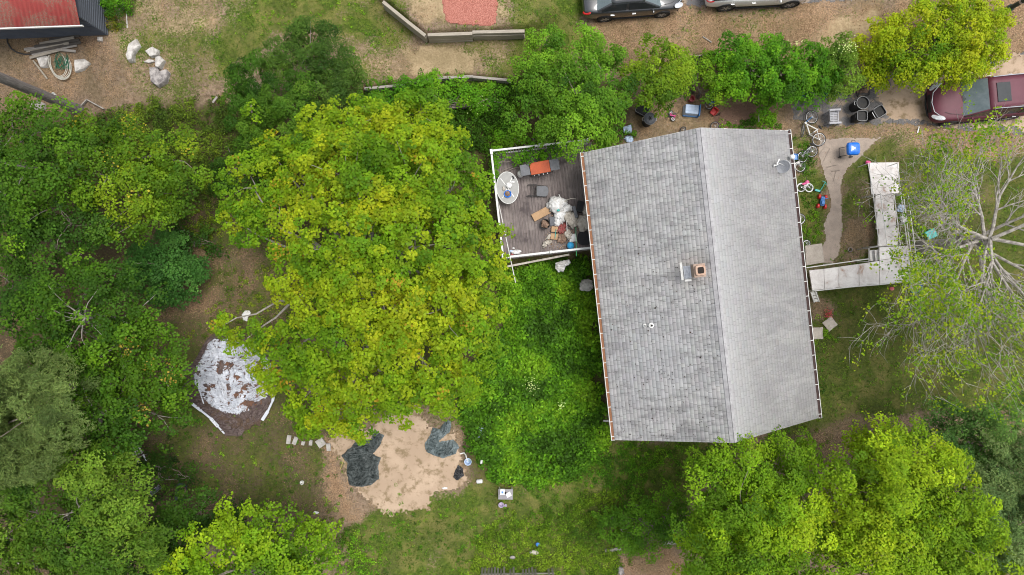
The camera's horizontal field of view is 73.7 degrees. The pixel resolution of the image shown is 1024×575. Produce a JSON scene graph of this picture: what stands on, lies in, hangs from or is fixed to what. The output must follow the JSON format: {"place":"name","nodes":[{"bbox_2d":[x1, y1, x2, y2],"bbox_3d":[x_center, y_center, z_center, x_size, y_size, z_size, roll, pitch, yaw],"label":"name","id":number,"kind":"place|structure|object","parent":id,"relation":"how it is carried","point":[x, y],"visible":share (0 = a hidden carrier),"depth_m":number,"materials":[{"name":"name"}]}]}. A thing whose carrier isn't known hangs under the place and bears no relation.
{"place":"outdoors","nodes":[
{"label":"outdoors","id":0,"kind":"place"},
{"bbox_2d":[0,0,1023,574],"bbox_3d":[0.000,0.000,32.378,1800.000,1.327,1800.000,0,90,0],"label":"ground","id":1,"kind":"structure","parent":0,"point":[414,54],"depth_m":32.99,"materials":[{"name":"plant"}]},
{"bbox_2d":[6,38,31,54],"bbox_3d":[-23.519,-11.431,32.568,1.654,0.163,0.538,32,90,0],"label":"rubber hose","id":2,"kind":"object","parent":1,"relation":"on","point":[16,51],"visible":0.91,"depth_m":32.57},
{"bbox_2d":[0,255,57,304],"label":"undergrowth bush","id":3,"kind":"object","parent":1,"relation":"on","point":[22,278],"visible":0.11,"depth_m":32.15,"materials":[{"name":"green plant"}]},
{"bbox_2d":[0,72,83,114],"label":"log","id":4,"kind":"object","parent":1,"relation":"on","point":[14,83],"visible":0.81,"depth_m":29.79,"materials":[{"name":"grey wood"}]},
{"bbox_2d":[37,55,49,67],"bbox_3d":[-22.443,-10.845,32.718,0.645,0.264,0.610,0,90,0],"label":"rock","id":5,"kind":"object","parent":1,"relation":"on","point":[43,61],"visible":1,"depth_m":32.62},
{"bbox_2d":[0,343,102,505],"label":"pine tree","id":6,"kind":"object","parent":1,"relation":"on","point":[29,435],"visible":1,"depth_m":23.73,"materials":[{"name":"green plant"}]},
{"bbox_2d":[0,90,104,258],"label":"leafy tree","id":7,"kind":"object","parent":1,"relation":"on","point":[14,166],"visible":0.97,"depth_m":27.18,"materials":[{"name":"green plant"}]},
{"bbox_2d":[0,0,107,38],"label":"shed","id":8,"kind":"structure","parent":1,"relation":"on","point":[37,18],"depth_m":30.10,"materials":[{"name":"metal"}]},
{"bbox_2d":[32,45,76,55],"bbox_3d":[-21.794,-11.318,32.505,2.263,0.160,0.120,-10,90,0],"label":"plank","id":9,"kind":"object","parent":1,"relation":"on","point":[72,46],"visible":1,"depth_m":32.48,"materials":[{"name":"grey wood"}]},
{"bbox_2d":[29,48,61,58],"bbox_3d":[-22.194,-11.148,32.515,1.666,0.149,0.120,-13,90,0],"label":"plank","id":10,"kind":"object","parent":9,"relation":"on","point":[42,54],"visible":1,"depth_m":32.50,"materials":[{"name":"brown wood"}]},
{"bbox_2d":[30,41,80,53],"bbox_3d":[-21.690,-11.414,32.444,2.497,0.132,0.120,-10,90,0],"label":"plank","id":11,"kind":"object","parent":9,"relation":"on","point":[55,47],"visible":1,"depth_m":32.43,"materials":[{"name":"grey wood"}]},
{"bbox_2d":[26,42,68,51],"bbox_3d":[-22.087,-11.433,32.473,2.125,0.156,0.120,-9,90,0],"label":"plank","id":12,"kind":"object","parent":11,"relation":"on","point":[66,43],"visible":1,"depth_m":32.44,"materials":[{"name":"grey wood"}]},
{"bbox_2d":[24,46,45,50],"bbox_3d":[-22.679,-11.398,32.479,1.073,0.056,0.120,-7,90,0],"label":"plank","id":13,"kind":"object","parent":12,"relation":"on","point":[29,48],"visible":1,"depth_m":32.46,"materials":[{"name":"grey wood"}]},
{"bbox_2d":[34,39,79,47],"bbox_3d":[-21.618,-11.608,32.433,2.177,0.062,0.120,-8,90,0],"label":"plank","id":14,"kind":"object","parent":13,"relation":"on","point":[54,43],"visible":1,"depth_m":32.41,"materials":[{"name":"grey wood"}]},
{"bbox_2d":[39,36,74,43],"bbox_3d":[-21.613,-11.725,32.424,1.700,0.098,0.120,-10,90,0],"label":"plank","id":15,"kind":"object","parent":14,"relation":"on","point":[61,39],"visible":1,"depth_m":32.40,"materials":[{"name":"grey wood"}]},
{"bbox_2d":[48,55,71,79],"bbox_3d":[-21.664,-10.685,32.698,1.018,0.117,1.506,-21,90,0],"label":"garden hose","id":16,"kind":"object","parent":1,"relation":"on","point":[55,75],"visible":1,"depth_m":32.68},
{"bbox_2d":[54,52,68,69],"bbox_3d":[-21.554,-10.872,32.674,0.754,0.113,0.968,0,90,0],"label":"garden hose","id":17,"kind":"object","parent":1,"relation":"on","point":[57,63],"visible":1,"depth_m":32.65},
{"bbox_2d":[0,181,129,307],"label":"leafy tree","id":18,"kind":"object","parent":1,"relation":"on","point":[94,233],"visible":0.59,"depth_m":27.86,"materials":[{"name":"green plant"}]},
{"bbox_2d":[74,59,90,72],"bbox_3d":[-20.555,-10.647,32.743,0.839,0.263,0.645,0,90,0],"label":"rock","id":19,"kind":"object","parent":1,"relation":"on","point":[80,65],"visible":1,"depth_m":32.64,"materials":[{"name":"stone"}]},
{"bbox_2d":[0,436,177,574],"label":"leafy tree","id":20,"kind":"object","parent":1,"relation":"on","point":[99,542],"visible":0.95,"depth_m":24.78,"materials":[{"name":"green plant"}]},
{"bbox_2d":[0,248,189,379],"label":"leafy tree","id":21,"kind":"object","parent":1,"relation":"on","point":[46,297],"visible":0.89,"depth_m":26.77,"materials":[{"name":"green plant"}]},
{"bbox_2d":[20,308,199,487],"bbox_3d":[-16.497,4.484,29.070,6.802,8.246,7.655,0,90,0],"label":"maple tree","id":22,"kind":"object","parent":1,"relation":"on","point":[116,413],"visible":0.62,"depth_m":27.30,"materials":[{"name":"green plant"}]},
{"bbox_2d":[103,7,125,32],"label":"round bush","id":23,"kind":"object","parent":1,"relation":"on","point":[116,26],"visible":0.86,"depth_m":32.34,"materials":[{"name":"green plant"}]},
{"bbox_2d":[99,0,135,21],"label":"round bush","id":24,"kind":"object","parent":1,"relation":"on","point":[121,5],"visible":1,"depth_m":31.96,"materials":[{"name":"green plant"}]},
{"bbox_2d":[126,39,140,62],"bbox_3d":[-18.070,-11.308,32.523,0.577,0.454,1.149,29,90,0],"label":"rock","id":25,"kind":"object","parent":1,"relation":"on","point":[133,47],"visible":1,"depth_m":32.35,"materials":[{"name":"stone"}]},
{"bbox_2d":[55,108,219,248],"bbox_3d":[-15.932,-5.321,29.826,5.711,6.808,6.488,-43,90,0],"label":"leafy tree","id":26,"kind":"object","parent":1,"relation":"on","point":[120,168],"visible":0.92,"depth_m":28.10,"materials":[{"name":"green plant"}]},
{"bbox_2d":[146,47,159,57],"bbox_3d":[-17.068,-11.201,32.547,0.544,0.399,0.538,-39,90,0],"label":"rock","id":27,"kind":"object","parent":1,"relation":"on","point":[152,52],"visible":1,"depth_m":32.39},
{"bbox_2d":[149,67,170,87],"bbox_3d":[-16.910,-10.110,32.802,1.022,0.370,1.002,0,90,0],"label":"rock","id":28,"kind":"object","parent":1,"relation":"on","point":[159,78],"visible":1,"depth_m":32.66,"materials":[{"name":"stone"}]},
{"bbox_2d":[155,56,165,69],"bbox_3d":[-16.791,-10.759,32.636,0.463,0.393,0.611,0,90,0],"label":"rock","id":29,"kind":"object","parent":1,"relation":"on","point":[160,61],"visible":1,"depth_m":32.49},
{"bbox_2d":[125,449,202,490],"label":"shrub","id":30,"kind":"object","parent":1,"relation":"on","point":[166,466],"visible":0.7,"depth_m":32.02,"materials":[{"name":"green plant"}]},
{"bbox_2d":[116,225,212,310],"bbox_3d":[-16.130,-0.881,31.587,4.149,3.080,4.100,24,90,0],"label":"round shrub","id":31,"kind":"object","parent":1,"relation":"on","point":[186,265],"visible":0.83,"depth_m":31.25,"materials":[{"name":"green plant"}]},
{"bbox_2d":[119,481,246,574],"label":"leafy tree","id":32,"kind":"object","parent":1,"relation":"on","point":[174,519],"visible":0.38,"depth_m":28.59,"materials":[{"name":"green plant"}]},
{"bbox_2d":[166,218,228,263],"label":"undergrowth bush","id":33,"kind":"object","parent":1,"relation":"on","point":[195,241],"visible":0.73,"depth_m":32.14,"materials":[{"name":"green plant"}]},
{"bbox_2d":[181,334,280,435],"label":"collapsed pool","id":34,"kind":"structure","parent":1,"relation":"on","point":[227,386],"depth_m":32.82,"materials":[{"name":"plastic"}]},
{"bbox_2d":[207,140,271,197],"bbox_3d":[-12.773,-5.637,32.260,3.567,1.763,2.847,0,90,0],"label":"undergrowth bush","id":35,"kind":"object","parent":1,"relation":"on","point":[216,164],"visible":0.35,"depth_m":32.00,"materials":[{"name":"green plant"}]},
{"bbox_2d":[148,491,341,574],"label":"maple tree","id":36,"kind":"object","parent":1,"relation":"on","point":[254,550],"visible":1,"depth_m":27.03,"materials":[{"name":"green plant"}]},
{"bbox_2d":[238,98,269,123],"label":"shrub","id":37,"kind":"object","parent":1,"relation":"on","point":[247,107],"visible":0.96,"depth_m":28.32,"materials":[{"name":"green plant"}]},
{"bbox_2d":[228,502,296,545],"bbox_3d":[-11.931,11.335,32.170,3.735,1.907,1.949,22,90,0],"label":"sapling","id":38,"kind":"object","parent":1,"relation":"on","point":[289,530],"visible":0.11,"depth_m":31.90,"materials":[{"name":"green plant"}]},
{"bbox_2d":[221,48,340,178],"bbox_3d":[-10.251,-7.589,30.688,5.508,5.043,5.440,0,90,0],"label":"leafy tree","id":39,"kind":"object","parent":1,"relation":"on","point":[278,107],"visible":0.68,"depth_m":29.07,"materials":[{"name":"green plant"}]},
{"bbox_2d":[255,15,367,112],"bbox_3d":[-8.360,-9.573,30.596,5.168,4.309,3.926,38,90,0],"label":"leafy tree","id":40,"kind":"object","parent":1,"relation":"on","point":[321,49],"visible":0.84,"depth_m":29.27,"materials":[{"name":"green plant"}]},
{"bbox_2d":[206,78,515,445],"bbox_3d":[-6.580,-1.111,28.150,13.477,10.052,15.602,0,90,0],"label":"maple tree","id":41,"kind":"object","parent":1,"relation":"on","point":[389,337],"visible":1,"depth_m":25.76,"materials":[{"name":"green plant"}]},
{"bbox_2d":[328,404,468,516],"bbox_3d":[-5.243,8.440,32.993,5.982,0.051,5.347,-23,90,0],"label":"sand patch","id":42,"kind":"object","parent":1,"relation":"on","point":[403,454],"visible":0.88,"depth_m":33.00,"materials":[{"name":"sand"}]},
{"bbox_2d":[341,431,383,486],"bbox_3d":[-7.201,8.266,32.791,2.070,0.405,2.738,0,90,0],"label":"tarp","id":43,"kind":"object","parent":42,"relation":"on","point":[362,461],"visible":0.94,"depth_m":32.83,"materials":[{"name":"plastic"}]},
{"bbox_2d":[425,420,458,457],"bbox_3d":[-3.473,7.405,32.776,1.603,0.415,1.713,-18,90,0],"label":"tarp","id":44,"kind":"object","parent":42,"relation":"on","point":[434,446],"visible":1,"depth_m":32.86,"materials":[{"name":"plastic"}]},
{"bbox_2d":[453,465,463,479],"bbox_3d":[-2.540,8.976,32.844,0.515,0.235,0.715,27,90,0],"label":"garbage bag","id":45,"kind":"object","parent":42,"relation":"on","point":[458,473],"visible":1,"depth_m":32.91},
{"bbox_2d":[364,75,510,91],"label":"timber wall","id":46,"kind":"structure","parent":1,"relation":"on","point":[484,79],"depth_m":32.45,"materials":[{"name":"grey wood"}]},
{"bbox_2d":[370,67,510,117],"bbox_3d":[-3.423,-8.987,32.126,6.799,2.048,2.844,0,90,0],"label":"shrub","id":47,"kind":"object","parent":1,"relation":"on","point":[425,82],"visible":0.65,"depth_m":31.70,"materials":[{"name":"green plant"}]},
{"bbox_2d":[382,1,524,42],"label":"timber wall","id":48,"kind":"structure","parent":1,"relation":"on","point":[449,37],"depth_m":31.85,"materials":[{"name":"brown wood"}]},
{"bbox_2d":[442,0,497,25],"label":"mulch bed","id":49,"kind":"object","parent":1,"relation":"on","point":[466,12],"visible":1,"depth_m":31.70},
{"bbox_2d":[498,487,512,499],"bbox_3d":[-0.304,9.865,32.775,0.700,0.440,0.500,1,90,0],"label":"side table","id":50,"kind":"object","parent":1,"relation":"on","point":[503,497],"visible":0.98,"depth_m":32.55,"materials":[{"name":"white plastic"}]},
{"bbox_2d":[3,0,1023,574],"bbox_3d":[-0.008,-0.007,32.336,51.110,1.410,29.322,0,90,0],"label":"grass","id":51,"kind":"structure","parent":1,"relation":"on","point":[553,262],"depth_m":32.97,"materials":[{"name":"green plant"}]},
{"bbox_2d":[481,566,553,574],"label":"picket fence","id":52,"kind":"object","parent":1,"relation":"on","point":[513,573],"visible":0.98,"depth_m":32.60,"materials":[{"name":"grey wood"}]},
{"bbox_2d":[14,0,1023,574],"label":"ground cover","id":53,"kind":"object","parent":1,"relation":"on","point":[542,420],"visible":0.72,"depth_m":32.72,"materials":[{"name":"green plant"}]},
{"bbox_2d":[579,279,593,290],"bbox_3d":[3.551,-0.116,32.419,0.715,0.158,0.602,0,90,0],"label":"rock","id":54,"kind":"object","parent":53,"relation":"on","point":[585,285],"visible":1,"depth_m":32.41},
{"bbox_2d":[798,143,817,162],"bbox_3d":[14.202,-6.439,32.796,1.082,0.302,0.691,-39,90,0],"label":"bicycle","id":55,"kind":"object","parent":53,"relation":"on","point":[809,150],"visible":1,"depth_m":32.84,"materials":[{"name":"metal"}]},
{"bbox_2d":[490,138,592,258],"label":"wooden deck","id":56,"kind":"structure","parent":1,"relation":"on","point":[566,190],"depth_m":31.80,"materials":[{"name":"grey wood"}]},
{"bbox_2d":[496,172,518,203],"bbox_3d":[-0.203,-4.539,31.407,1.036,0.739,1.476,-5,90,0],"label":"patio table","id":57,"kind":"object","parent":56,"relation":"on","point":[504,178],"visible":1,"depth_m":31.05,"materials":[{"name":"white plastic"}]},
{"bbox_2d":[487,121,575,180],"bbox_3d":[0.676,-6.614,31.836,4.166,2.604,2.656,-16,90,0],"label":"vine","id":58,"kind":"object","parent":56,"relation":"on","point":[542,155],"visible":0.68,"depth_m":31.11,"materials":[{"name":"green plant"}]},
{"bbox_2d":[527,184,548,196],"bbox_3d":[1.192,-4.476,31.515,1.010,0.387,0.547,2,90,0],"label":"folding chair","id":59,"kind":"object","parent":56,"relation":"on","point":[542,191],"visible":1,"depth_m":31.64,"materials":[{"name":"grey metal"}]},
{"bbox_2d":[507,254,568,266],"bbox_3d":[1.085,-1.237,31.975,3.238,0.180,0.090,-11,90,0],"label":"board","id":60,"kind":"object","parent":56,"relation":"on","point":[538,260],"visible":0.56,"depth_m":31.95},
{"bbox_2d":[520,158,559,176],"bbox_3d":[1.271,-5.409,31.335,1.780,0.860,0.600,-10,90,0],"label":"gas grill","id":61,"kind":"object","parent":56,"relation":"on","point":[539,168],"visible":1,"depth_m":30.93,"materials":[{"name":"orange metal"}]},
{"bbox_2d":[531,207,550,220],"bbox_3d":[1.351,-3.423,31.715,0.860,0.120,0.360,-28,90,0],"label":"cardboard box","id":62,"kind":"object","parent":56,"relation":"on","point":[539,214],"visible":1,"depth_m":31.66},
{"bbox_2d":[540,219,549,228],"bbox_3d":[1.526,-2.923,31.578,0.465,0.394,0.470,0,90,0],"label":"rubbish","id":63,"kind":"object","parent":56,"relation":"on","point":[544,223],"visible":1,"depth_m":31.46,"materials":[{"name":"brown plastic"}]},
{"bbox_2d":[546,196,567,212],"bbox_3d":[2.079,-3.845,31.508,1.022,0.534,0.846,0,90,0],"label":"garbage bag","id":64,"kind":"object","parent":56,"relation":"on","point":[554,204],"visible":0.98,"depth_m":31.40,"materials":[{"name":"plastic"}]},
{"bbox_2d":[554,211,565,226],"bbox_3d":[2.219,-3.240,31.617,0.619,0.316,0.874,0,90,0],"label":"garbage bag","id":65,"kind":"object","parent":56,"relation":"on","point":[559,217],"visible":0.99,"depth_m":31.55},
{"bbox_2d":[555,222,566,233],"bbox_3d":[2.302,-2.749,31.686,0.649,0.178,0.643,0,90,0],"label":"rubbish","id":66,"kind":"object","parent":56,"relation":"on","point":[562,228],"visible":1,"depth_m":31.64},
{"bbox_2d":[556,233,566,243],"bbox_3d":[2.302,-2.355,31.703,0.607,0.144,0.632,0,90,0],"label":"rubbish","id":67,"kind":"object","parent":56,"relation":"on","point":[561,238],"visible":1,"depth_m":31.69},
{"bbox_2d":[564,211,577,228],"bbox_3d":[2.733,-3.127,31.592,0.691,0.366,0.837,0,90,0],"label":"garbage bag","id":68,"kind":"object","parent":56,"relation":"on","point":[570,218],"visible":0.98,"depth_m":31.50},
{"bbox_2d":[577,214,587,231],"bbox_3d":[3.348,-2.989,31.610,0.778,0.330,0.889,0,90,0],"label":"garbage bag","id":69,"kind":"object","parent":56,"relation":"on","point":[582,224],"visible":0.79,"depth_m":31.53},
{"bbox_2d":[578,231,589,244],"bbox_3d":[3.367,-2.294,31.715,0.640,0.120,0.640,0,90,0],"label":"trash can","id":70,"kind":"object","parent":56,"relation":"on","point":[583,238],"visible":0.83,"depth_m":31.67,"materials":[{"name":"black plastic"}]},
{"bbox_2d":[555,260,570,271],"bbox_3d":[2.426,-1.038,32.284,0.750,0.257,0.630,0,90,0],"label":"plastic sheet","id":71,"kind":"object","parent":1,"relation":"on","point":[560,266],"visible":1,"depth_m":32.35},
{"bbox_2d":[500,20,639,163],"bbox_3d":[2.529,-8.587,30.332,6.095,5.626,6.539,0,90,0],"label":"leafy tree","id":72,"kind":"object","parent":1,"relation":"on","point":[590,99],"visible":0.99,"depth_m":29.03,"materials":[{"name":"green plant"}]},
{"bbox_2d":[581,0,682,22],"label":"parked car","id":73,"kind":"object","parent":1,"relation":"on","point":[600,11],"visible":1,"depth_m":31.60,"materials":[{"name":"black metal"}]},
{"bbox_2d":[635,102,649,116],"bbox_3d":[6.235,-8.522,32.730,0.625,0.588,0.625,28,90,0],"label":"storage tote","id":74,"kind":"object","parent":1,"relation":"on","point":[639,110],"visible":0.59,"depth_m":32.51,"materials":[{"name":"black plastic"}]},
{"bbox_2d":[590,479,695,563],"bbox_3d":[6.221,10.963,31.503,4.813,3.341,3.892,-22,90,0],"label":"leafy shrub","id":75,"kind":"object","parent":1,"relation":"on","point":[636,539],"visible":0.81,"depth_m":30.67,"materials":[{"name":"green plant"}]},
{"bbox_2d":[642,112,656,126],"bbox_3d":[6.502,-7.964,32.559,0.592,0.939,0.582,44,90,0],"label":"trash can","id":76,"kind":"object","parent":1,"relation":"on","point":[649,119],"visible":0.91,"depth_m":32.15,"materials":[{"name":"black plastic"}]},
{"bbox_2d":[615,32,695,117],"bbox_3d":[6.333,-9.245,31.060,3.492,4.208,3.285,41,90,0],"label":"leafy tree","id":77,"kind":"object","parent":1,"relation":"on","point":[660,88],"visible":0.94,"depth_m":29.67,"materials":[{"name":"green plant"}]},
{"bbox_2d":[682,104,700,117],"bbox_3d":[8.617,-8.492,32.783,0.751,0.480,0.540,5,90,0],"label":"storage tote","id":78,"kind":"object","parent":1,"relation":"on","point":[689,110],"visible":1,"depth_m":32.57,"materials":[{"name":"blue plastic"}]},
{"bbox_2d":[579,128,821,442],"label":"house","id":79,"kind":"structure","parent":1,"relation":"on","point":[701,284],"depth_m":27.95,"materials":[{"name":"grey"}]},
{"bbox_2d":[773,154,794,172],"bbox_3d":[11.485,-5.329,28.714,0.603,1.152,1.088,39,90,0],"label":"satellite dish","id":80,"kind":"object","parent":79,"relation":"attached to","point":[783,166],"visible":1,"depth_m":28.57,"materials":[{"name":"metal"}]},
{"bbox_2d":[669,46,732,105],"bbox_3d":[8.735,-9.774,31.829,3.689,2.620,2.362,28,90,0],"label":"leafy shrub","id":81,"kind":"object","parent":1,"relation":"on","point":[717,96],"visible":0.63,"depth_m":31.09,"materials":[{"name":"green plant"}]},
{"bbox_2d":[713,101,777,128],"bbox_3d":[11.221,-8.252,32.995,3.250,0.026,1.500,0,90,0],"label":"litter bed","id":82,"kind":"object","parent":1,"relation":"on","point":[740,108],"visible":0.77,"depth_m":33.00,"materials":[{"name":"soil"}]},
{"bbox_2d":[666,424,846,574],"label":"leafy tree","id":83,"kind":"object","parent":1,"relation":"on","point":[758,521],"visible":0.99,"depth_m":24.70,"materials":[{"name":"green plant"}]},
{"bbox_2d":[700,29,844,122],"bbox_3d":[11.918,-9.743,31.304,6.346,3.673,4.030,0,90,0],"label":"hedge","id":84,"kind":"object","parent":1,"relation":"on","point":[792,82],"visible":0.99,"depth_m":30.52,"materials":[{"name":"green plant"}]},
{"bbox_2d":[797,177,812,191],"bbox_3d":[14.119,-4.815,32.795,0.731,0.293,0.674,42,90,0],"label":"bicycle","id":85,"kind":"object","parent":1,"relation":"on","point":[805,186],"visible":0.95,"depth_m":32.85,"materials":[{"name":"white plastic"}]},
{"bbox_2d":[800,110,825,146],"bbox_3d":[14.432,-7.611,32.786,1.006,0.302,1.790,-18,90,0],"label":"bicycle","id":86,"kind":"object","parent":1,"relation":"on","point":[817,133],"visible":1,"depth_m":32.82,"materials":[{"name":"metal"}]},
{"bbox_2d":[804,243,823,265],"bbox_3d":[14.566,-1.595,33.000,0.895,0.200,0.971,-7,90,0],"label":"concrete landing","id":87,"kind":"object","parent":1,"relation":"on","point":[814,254],"visible":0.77,"depth_m":32.90,"materials":[{"name":"concrete"}]},
{"bbox_2d":[813,327,822,338],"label":"stone","id":88,"kind":"object","parent":1,"relation":"on","point":[817,332],"visible":0.76,"depth_m":32.91,"materials":[{"name":"stone"}]},
{"bbox_2d":[816,194,827,208],"bbox_3d":[14.936,-4.143,32.801,0.440,0.413,0.686,6,90,0],"label":"ride on toy","id":89,"kind":"object","parent":1,"relation":"on","point":[822,202],"visible":1,"depth_m":32.80,"materials":[{"name":"blue plastic"}]},
{"bbox_2d":[822,317,837,330],"bbox_3d":[15.347,1.749,32.947,0.560,0.100,0.560,-38,90,0],"label":"stone","id":90,"kind":"object","parent":1,"relation":"on","point":[829,323],"visible":1,"depth_m":32.90,"materials":[{"name":"stone"}]},
{"bbox_2d":[809,30,865,108],"bbox_3d":[14.835,-10.075,31.603,2.705,3.109,3.095,-36,90,0],"label":"leafy shrub","id":91,"kind":"object","parent":1,"relation":"on","point":[839,58],"visible":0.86,"depth_m":30.65,"materials":[{"name":"green plant"}]},
{"bbox_2d":[819,137,880,262],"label":"walkway","id":92,"kind":"structure","parent":1,"relation":"on","point":[833,223],"depth_m":32.99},
{"bbox_2d":[838,140,859,157],"bbox_3d":[16.073,-6.575,32.483,0.697,1.028,0.691,-2,90,0],"label":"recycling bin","id":93,"kind":"object","parent":92,"relation":"on","point":[852,148],"visible":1,"depth_m":32.04,"materials":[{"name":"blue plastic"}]},
{"bbox_2d":[806,162,917,301],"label":"wheelchair ramp","id":94,"kind":"structure","parent":1,"relation":"on","point":[856,275],"depth_m":32.38,"materials":[{"name":"white paint"}]},
{"bbox_2d":[761,411,1023,574],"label":"leafy tree","id":95,"kind":"object","parent":1,"relation":"on","point":[917,512],"visible":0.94,"depth_m":24.36,"materials":[{"name":"green plant"}]},
{"bbox_2d":[840,92,1023,426],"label":"bare tree","id":96,"kind":"object","parent":1,"relation":"on","point":[942,284],"visible":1,"depth_m":27.01,"materials":[{"name":"green plant"}]},
{"bbox_2d":[849,0,1017,97],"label":"yellow shrub","id":97,"kind":"object","parent":1,"relation":"on","point":[941,45],"visible":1,"depth_m":29.85,"materials":[{"name":"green plant"}]},
{"bbox_2d":[912,383,1023,507],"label":"conifer tree","id":98,"kind":"object","parent":1,"relation":"on","point":[977,448],"visible":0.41,"depth_m":28.04,"materials":[{"name":"green plant"}]},
{"bbox_2d":[942,425,1023,574],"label":"conifer tree","id":99,"kind":"object","parent":1,"relation":"on","point":[1010,487],"visible":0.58,"depth_m":25.87,"materials":[{"name":"green plant"}]},
{"bbox_2d":[1005,0,1023,12],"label":"street post","id":100,"kind":"object","parent":1,"relation":"on","point":[1012,7],"visible":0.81,"depth_m":31.82,"materials":[{"name":"grey metal"}]},
{"bbox_2d":[682,0,851,6],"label":"driveway","id":101,"kind":"structure","parent":0,"point":[696,2],"depth_m":32.55,"materials":[{"name":"soil"}]},
{"bbox_2d":[705,0,805,11],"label":"parked car","id":102,"kind":"object","parent":101,"relation":"on","point":[724,5],"visible":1,"depth_m":31.86,"materials":[{"name":"grey metal"}]},
{"bbox_2d":[791,52,1023,135],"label":"driveway","id":103,"kind":"structure","parent":0,"point":[845,113],"depth_m":32.99,"materials":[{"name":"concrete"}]},
{"bbox_2d":[823,108,841,125],"bbox_3d":[15.287,-8.124,32.543,0.688,0.900,0.720,-3,90,0],"label":"plastic chair","id":104,"kind":"object","parent":103,"relation":"on","point":[833,114],"visible":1,"depth_m":32.57,"materials":[{"name":"plastic"}]},
{"bbox_2d":[850,110,867,122],"bbox_3d":[16.528,-8.110,32.591,0.592,0.810,0.491,0,90,0],"label":"recycling bin","id":105,"kind":"object","parent":103,"relation":"on","point":[859,116],"visible":1,"depth_m":32.28,"materials":[{"name":"black plastic"}]},
{"bbox_2d":[849,96,869,111],"bbox_3d":[16.494,-8.686,32.533,0.612,0.933,0.613,-45,90,0],"label":"trash can","id":106,"kind":"object","parent":103,"relation":"on","point":[861,103],"visible":1,"depth_m":32.17,"materials":[{"name":"black plastic"}]},
{"bbox_2d":[856,80,870,96],"bbox_3d":[16.932,-9.550,32.819,0.672,0.356,0.751,-11,90,0],"label":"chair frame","id":107,"kind":"object","parent":103,"relation":"on","point":[862,90],"visible":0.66,"depth_m":32.88,"materials":[{"name":"black metal"}]},
{"bbox_2d":[867,105,886,121],"bbox_3d":[17.285,-8.273,32.561,0.594,0.909,0.612,-32,90,0],"label":"wheeled bin","id":108,"kind":"object","parent":103,"relation":"on","point":[879,111],"visible":0.93,"depth_m":32.21,"materials":[{"name":"black plastic"}]},
{"bbox_2d":[877,52,1023,131],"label":"driveway sand","id":109,"kind":"structure","parent":103,"relation":"on","point":[904,103],"depth_m":32.98,"materials":[{"name":"sand"}]},
{"bbox_2d":[924,73,1023,125],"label":"parked car","id":110,"kind":"object","parent":109,"relation":"on","point":[986,98],"visible":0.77,"depth_m":31.71,"materials":[{"name":"red metal"}]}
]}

